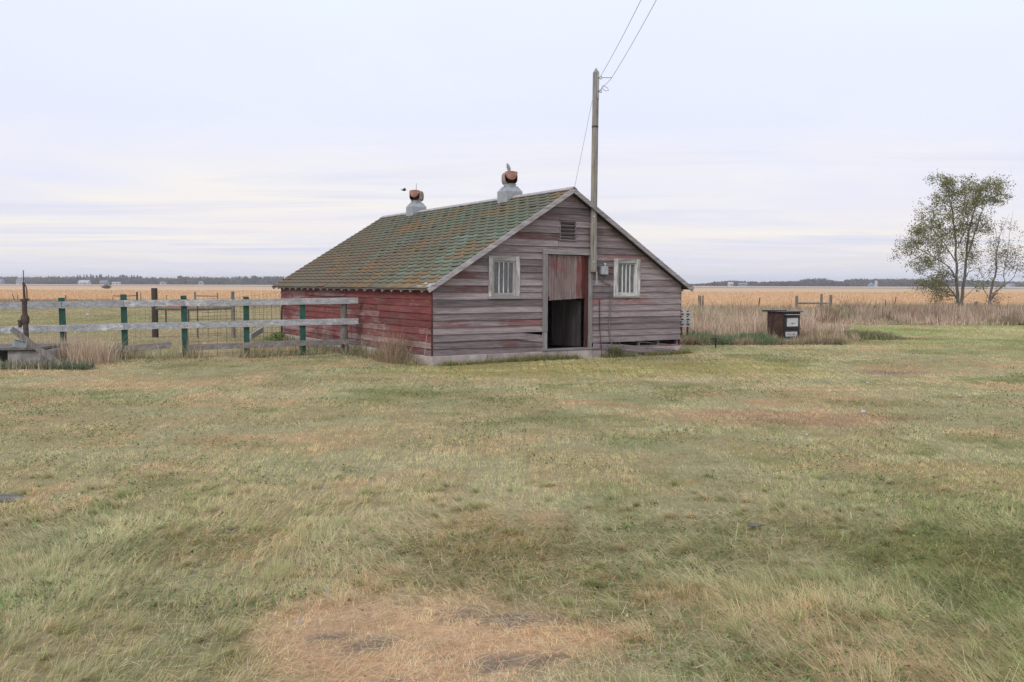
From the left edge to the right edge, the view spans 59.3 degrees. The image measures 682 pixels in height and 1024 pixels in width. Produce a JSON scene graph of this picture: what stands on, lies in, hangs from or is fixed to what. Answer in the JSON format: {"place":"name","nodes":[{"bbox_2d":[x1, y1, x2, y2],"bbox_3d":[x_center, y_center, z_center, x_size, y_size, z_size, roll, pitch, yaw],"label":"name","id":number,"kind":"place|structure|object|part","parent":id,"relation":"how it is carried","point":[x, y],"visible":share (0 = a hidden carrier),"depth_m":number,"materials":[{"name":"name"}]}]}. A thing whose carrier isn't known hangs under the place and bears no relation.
{"place":"outdoors","nodes":[
{"label":"outdoors","id":0,"kind":"place"},
{"bbox_2d":[78,280,91,283],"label":"farm shed","id":1,"kind":"structure","parent":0,"point":[84,282],"depth_m":798.98,"materials":[{"name":"white paint"}]},
{"bbox_2d":[0,300,1023,681],"bbox_3d":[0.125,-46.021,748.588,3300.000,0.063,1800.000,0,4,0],"label":"ground","id":2,"kind":"structure","parent":0,"point":[422,632],"depth_m":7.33,"materials":[{"name":"green plant"}]},
{"bbox_2d":[0,494,23,501],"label":"flat stone","id":3,"kind":"object","parent":2,"relation":"on","point":[3,497],"visible":0.9,"depth_m":6.78,"materials":[{"name":"grey stone"}]},
{"bbox_2d":[0,343,67,362],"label":"well platform","id":4,"kind":"structure","parent":2,"relation":"on","point":[7,351],"depth_m":17.41,"materials":[{"name":"wood"}]},
{"bbox_2d":[12,339,26,347],"bbox_3d":[-9.509,0.060,17.404,0.276,0.215,0.210,-2,4,-30],"label":"tin box","id":5,"kind":"object","parent":4,"relation":"on","point":[17,343],"visible":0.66,"depth_m":17.32,"materials":[{"name":"blue paint"}]},
{"bbox_2d":[17,270,29,345],"bbox_3d":[-9.672,-0.641,17.840,0.233,1.523,0.174,0,4,0],"label":"hand pump","id":6,"kind":"object","parent":4,"relation":"on","point":[24,321],"visible":0.92,"depth_m":17.81,"materials":[{"name":"metal"}]},
{"bbox_2d":[10,327,58,364],"bbox_3d":[-9.048,0.129,17.139,1.034,0.791,0.051,0,4,3],"label":"metal channel","id":7,"kind":"object","parent":2,"relation":"on","point":[29,341],"visible":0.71,"depth_m":17.11,"materials":[{"name":"grey metal"}]},
{"bbox_2d":[0,356,102,369],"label":"blue green weeds","id":8,"kind":"object","parent":2,"relation":"on","point":[68,366],"visible":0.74,"depth_m":16.95,"materials":[{"name":"green plant"}]},
{"bbox_2d":[0,328,136,369],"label":"dry grass","id":9,"kind":"structure","parent":2,"relation":"on","point":[87,351],"depth_m":18.22,"materials":[{"name":"beige plant"}]},
{"bbox_2d":[0,298,280,307],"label":"field edge grass","id":10,"kind":"structure","parent":2,"relation":"on","point":[81,299],"depth_m":76.28,"materials":[{"name":"beige plant"}]},
{"bbox_2d":[0,294,361,358],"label":"board fence","id":11,"kind":"object","parent":2,"relation":"on","point":[124,326],"visible":0.88,"depth_m":19.88,"materials":[{"name":"grey wood"}]},
{"bbox_2d":[0,329,367,359],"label":"fence row grass","id":12,"kind":"structure","parent":2,"relation":"on","point":[197,354],"depth_m":20.00,"materials":[{"name":"plant"}]},
{"bbox_2d":[194,292,217,299],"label":"brace fence","id":13,"kind":"object","parent":2,"relation":"on","point":[195,295],"visible":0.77,"depth_m":79.88,"materials":[{"name":"grey wood"}]},
{"bbox_2d":[132,288,283,339],"bbox_3d":[-8.838,-0.773,26.792,4.847,1.590,1.046,1,4,8],"label":"fence","id":14,"kind":"object","parent":2,"relation":"on","point":[155,309],"visible":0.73,"depth_m":26.97,"materials":[{"name":"wood"}]},
{"bbox_2d":[250,327,262,338],"bbox_3d":[-7.287,-0.223,25.638,0.053,0.312,0.838,1,4,8],"label":"loose board","id":15,"kind":"object","parent":2,"relation":"on","point":[257,332],"visible":0.79,"depth_m":25.59,"materials":[{"name":"grey wood"}]},
{"bbox_2d":[257,332,289,340],"bbox_3d":[-6.608,-0.142,25.441,1.117,0.253,1.140,-3,5,-41],"label":"leafy weed","id":16,"kind":"object","parent":2,"relation":"on","point":[278,337],"visible":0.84,"depth_m":25.26,"materials":[{"name":"green plant"}]},
{"bbox_2d":[276,331,425,365],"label":"barn side grass","id":17,"kind":"structure","parent":2,"relation":"on","point":[371,355],"depth_m":19.50,"materials":[{"name":"plant"}]},
{"bbox_2d":[366,317,414,363],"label":"leaning weed stalks","id":18,"kind":"object","parent":2,"relation":"on","point":[392,349],"visible":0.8,"depth_m":18.85,"materials":[{"name":"brown plant"}]},
{"bbox_2d":[272,163,693,364],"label":"hog barn","id":19,"kind":"structure","parent":2,"relation":"on","point":[478,280],"depth_m":20.14,"materials":[{"name":"red"}]},
{"bbox_2d":[488,256,520,298],"bbox_3d":[-0.169,-1.333,18.879,0.786,0.894,0.078,-2,4,-32],"label":"window","id":20,"kind":"structure","parent":19,"relation":"in","point":[504,271],"depth_m":18.90,"materials":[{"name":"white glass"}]},
{"bbox_2d":[542,249,593,350],"bbox_3d":[1.036,-0.922,20.117,1.390,2.202,0.864,-2,4,-32],"label":"dutch door","id":21,"kind":"structure","parent":19,"relation":"in","point":[567,275],"depth_m":19.95,"materials":[{"name":"brown wood"}]},
{"bbox_2d":[590,68,610,283],"bbox_3d":[1.934,-3.614,19.769,0.464,4.732,0.163,3,5,42],"label":"utility pole","id":22,"kind":"object","parent":19,"relation":"attached to","point":[594,184],"visible":0.98,"depth_m":19.81,"materials":[{"name":"wood"}]},
{"bbox_2d":[575,103,591,183],"bbox_3d":[1.558,-4.313,19.608,0.007,1.918,0.570,4,5,45],"label":"guy wire","id":23,"kind":"object","parent":22,"relation":"attached to","point":[583,143],"visible":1,"depth_m":19.62,"materials":[{"name":"grey metal"}]},
{"bbox_2d":[601,0,640,74],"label":"overhead wire","id":24,"kind":"object","parent":22,"relation":"attached to","point":[624,32],"visible":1,"depth_m":15.73,"materials":[{"name":"grey metal"}]},
{"bbox_2d":[601,1,655,88],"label":"overhead wire","id":25,"kind":"object","parent":22,"relation":"attached to","point":[630,46],"visible":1,"depth_m":16.73,"materials":[{"name":"grey metal"}]},
{"bbox_2d":[613,258,640,297],"bbox_3d":[2.624,-1.435,20.601,0.786,0.894,0.078,-2,4,-32],"label":"window","id":26,"kind":"structure","parent":19,"relation":"in","point":[626,280],"depth_m":20.62,"materials":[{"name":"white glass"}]},
{"bbox_2d":[0,437,1020,681],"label":"loose straw","id":27,"kind":"object","parent":2,"relation":"on","point":[438,619],"visible":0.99,"depth_m":4.20,"materials":[{"name":"beige plant"}]},
{"bbox_2d":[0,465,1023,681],"bbox_3d":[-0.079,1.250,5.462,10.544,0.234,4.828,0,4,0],"label":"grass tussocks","id":28,"kind":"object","parent":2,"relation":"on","point":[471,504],"depth_m":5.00,"materials":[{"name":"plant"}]},
{"bbox_2d":[0,351,1023,681],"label":"clover patches","id":29,"kind":"object","parent":2,"relation":"on","point":[540,529],"visible":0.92,"depth_m":6.00,"materials":[{"name":"green plant"}]},
{"bbox_2d":[0,274,1023,286],"bbox_3d":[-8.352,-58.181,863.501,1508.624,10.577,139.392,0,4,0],"label":"distant woods","id":30,"kind":"object","parent":2,"relation":"on","point":[277,279],"visible":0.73,"depth_m":830.72,"materials":[{"name":"green plant"}]},
{"bbox_2d":[434,347,693,365],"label":"foundation grass","id":31,"kind":"structure","parent":2,"relation":"on","point":[540,358],"depth_m":19.33,"materials":[{"name":"green plant"}]},
{"bbox_2d":[604,340,627,357],"bbox_3d":[2.275,0.236,20.400,0.986,0.779,0.816,0,4,0],"label":"grass tuft","id":32,"kind":"object","parent":2,"relation":"on","point":[615,350],"visible":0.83,"depth_m":20.35,"materials":[{"name":"green plant"}]},
{"bbox_2d":[681,311,690,335],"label":"board gate","id":33,"kind":"structure","parent":2,"relation":"on","point":[687,319],"depth_m":25.60,"materials":[{"name":"grey wood"}]},
{"bbox_2d":[747,523,763,526],"bbox_3d":[1.646,1.243,6.069,0.116,0.020,0.044,0,4,0],"label":"grey stone","id":34,"kind":"object","parent":2,"relation":"on","point":[754,525],"visible":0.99,"depth_m":6.06,"materials":[{"name":"grey stone"}]},
{"bbox_2d":[680,328,850,345],"bbox_3d":[7.068,-0.086,25.446,5.387,0.658,2.581,0,4,0],"label":"green weed fringe","id":35,"kind":"object","parent":2,"relation":"on","point":[704,338],"visible":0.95,"depth_m":24.62,"materials":[{"name":"green plant"}]},
{"bbox_2d":[762,310,805,338],"bbox_3d":[7.812,-0.437,25.946,0.893,0.916,0.933,-1,4,-24],"label":"old stove","id":36,"kind":"object","parent":2,"relation":"on","point":[784,323],"visible":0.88,"depth_m":25.63,"materials":[{"name":"metal"}]},
{"bbox_3d":[7.966,-0.201,25.603,0.560,0.230,0.069,-1,4,-24],"label":"oven door","id":37,"kind":"part","parent":36,"relation":"part of","materials":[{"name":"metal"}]},
{"bbox_3d":[7.967,-0.526,25.582,0.560,0.340,0.069,-1,4,-24],"label":"oven door","id":38,"kind":"part","parent":36,"relation":"part of","materials":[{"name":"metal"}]},
{"bbox_2d":[795,294,831,307],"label":"brace fence","id":39,"kind":"object","parent":2,"relation":"on","point":[821,302],"visible":0.63,"depth_m":50.19,"materials":[{"name":"grey wood"}]},
{"bbox_2d":[821,292,884,311],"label":"brush pile","id":40,"kind":"object","parent":2,"relation":"on","point":[853,304],"visible":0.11,"depth_m":44.06,"materials":[{"name":"brown plant"}]},
{"bbox_2d":[830,326,941,340],"bbox_3d":[10.608,-0.166,27.717,6.025,0.651,3.419,0,4,0],"label":"weed mound","id":41,"kind":"object","parent":2,"relation":"on","point":[868,335],"visible":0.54,"depth_m":27.05,"materials":[{"name":"green plant"}]},
{"bbox_2d":[887,171,1016,305],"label":"elm tree","id":42,"kind":"object","parent":2,"relation":"on","point":[979,189],"visible":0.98,"depth_m":52.93,"materials":[{"name":"green plant"}]},
{"bbox_2d":[969,214,1023,306],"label":"young tree","id":43,"kind":"object","parent":2,"relation":"on","point":[995,263],"visible":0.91,"depth_m":52.65,"materials":[{"name":"green plant"}]},
{"bbox_2d":[0,306,1023,448],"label":"lawn grass","id":44,"kind":"structure","parent":0,"point":[222,318],"depth_m":14.04,"materials":[{"name":"green plant"}]},
{"bbox_2d":[0,284,1023,306],"bbox_3d":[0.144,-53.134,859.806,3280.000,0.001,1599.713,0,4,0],"label":"corn field","id":45,"kind":"structure","parent":0,"point":[724,289],"depth_m":280.05,"materials":[{"name":"beige plant"}]},
{"bbox_2d":[15,279,24,283],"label":"farmhouse","id":46,"kind":"object","parent":45,"relation":"on","point":[19,281],"visible":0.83,"depth_m":798.43,"materials":[{"name":"white paint"}]},
{"bbox_2d":[99,280,109,283],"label":"farmhouse","id":47,"kind":"object","parent":45,"relation":"on","point":[104,282],"visible":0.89,"depth_m":803.92,"materials":[{"name":"white metal"}]},
{"bbox_2d":[100,284,110,288],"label":"weed bush","id":48,"kind":"object","parent":45,"relation":"on","point":[107,287],"visible":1,"depth_m":244.24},
{"bbox_2d":[0,289,1023,306],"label":"corn stubble stalks","id":49,"kind":"object","parent":45,"relation":"on","point":[737,295],"visible":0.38,"depth_m":111.57,"materials":[{"name":"beige plant"}]},
{"bbox_2d":[5,280,1021,286],"bbox_3d":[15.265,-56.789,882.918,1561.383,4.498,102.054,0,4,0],"label":"distant undergrowth","id":50,"kind":"object","parent":45,"relation":"on","point":[210,283],"visible":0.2,"depth_m":837.99,"materials":[{"name":"brown plant"}]},
{"bbox_2d":[0,0,1023,283],"label":"sky","id":51,"kind":"structure","parent":0,"point":[739,140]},
{"bbox_2d":[681,294,1023,342],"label":"tall dry grass","id":52,"kind":"structure","parent":0,"point":[980,313],"depth_m":37.42,"materials":[{"name":"beige plant"}]},
{"bbox_2d":[1006,283,1014,286],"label":"farm shed","id":53,"kind":"structure","parent":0,"point":[1010,285],"depth_m":788.82,"materials":[{"name":"white paint"}]}
]}

